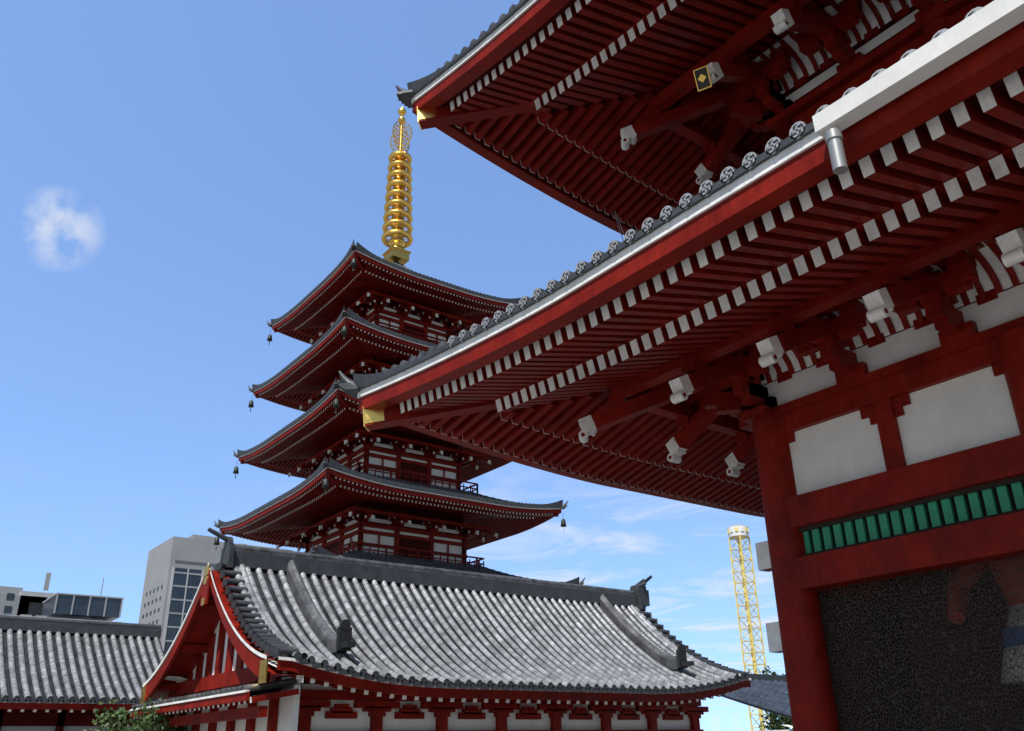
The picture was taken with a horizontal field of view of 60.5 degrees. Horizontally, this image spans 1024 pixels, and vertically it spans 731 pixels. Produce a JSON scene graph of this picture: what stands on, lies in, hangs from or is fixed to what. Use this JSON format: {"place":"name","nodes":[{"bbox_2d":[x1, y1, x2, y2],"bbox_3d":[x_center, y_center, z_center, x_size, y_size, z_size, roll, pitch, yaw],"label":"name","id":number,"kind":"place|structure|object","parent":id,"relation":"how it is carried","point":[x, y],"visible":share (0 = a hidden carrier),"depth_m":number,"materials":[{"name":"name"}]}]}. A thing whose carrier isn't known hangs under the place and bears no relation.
{"place":"outdoors","nodes":[
{"label":"outdoors","id":0,"kind":"place"},
{"bbox_2d":[0,534,292,654],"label":"city buildings","id":1,"kind":"structure","parent":0,"point":[175,567],"depth_m":188.18,"materials":[{"name":"concrete"}]},
{"bbox_2d":[0,0,791,730],"label":"sky","id":2,"kind":"structure","parent":0,"point":[177,177],"materials":[{"name":"blue"}]},
{"bbox_2d":[130,527,750,730],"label":"hall","id":3,"kind":"structure","parent":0,"point":[267,639],"depth_m":30.28,"materials":[{"name":"tile"}]},
{"bbox_2d":[721,674,792,730],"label":"roof","id":4,"kind":"structure","parent":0,"point":[766,692],"depth_m":39.17,"materials":[{"name":"tile"}]},
{"label":"ground","id":5,"kind":"structure","parent":0,"visible":0},
{"bbox_2d":[0,615,174,730],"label":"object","id":6,"kind":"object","parent":5,"relation":"on","point":[61,674],"visible":0.83,"depth_m":42.68,"materials":[{"name":"tile"}]},
{"bbox_2d":[83,694,189,730],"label":"tree","id":7,"kind":"object","parent":5,"relation":"on","point":[147,723],"visible":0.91,"depth_m":29.34,"materials":[{"name":"green plant"}]},
{"bbox_2d":[193,106,584,596],"bbox_3d":[-9.024,1.762,65.690,19.452,53.170,19.452,16,-29,-34],"label":"pagoda","id":8,"kind":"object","parent":5,"relation":"on","point":[396,494],"visible":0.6,"depth_m":60.26,"materials":[{"name":"paint"}]},
{"bbox_2d":[338,0,1023,730],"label":"temple gate","id":9,"kind":"structure","parent":5,"relation":"on","point":[790,308],"depth_m":16.39,"materials":[{"name":"wood"}]},
{"bbox_2d":[727,524,769,730],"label":"lattice tower","id":10,"kind":"structure","parent":5,"relation":"on","point":[739,532],"depth_m":235.64,"materials":[{"name":"yellow metal"}]},
{"bbox_2d":[748,661,792,730],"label":"tree","id":11,"kind":"object","parent":5,"relation":"on","point":[773,724],"visible":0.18,"depth_m":52.98,"materials":[{"name":"green plant"}]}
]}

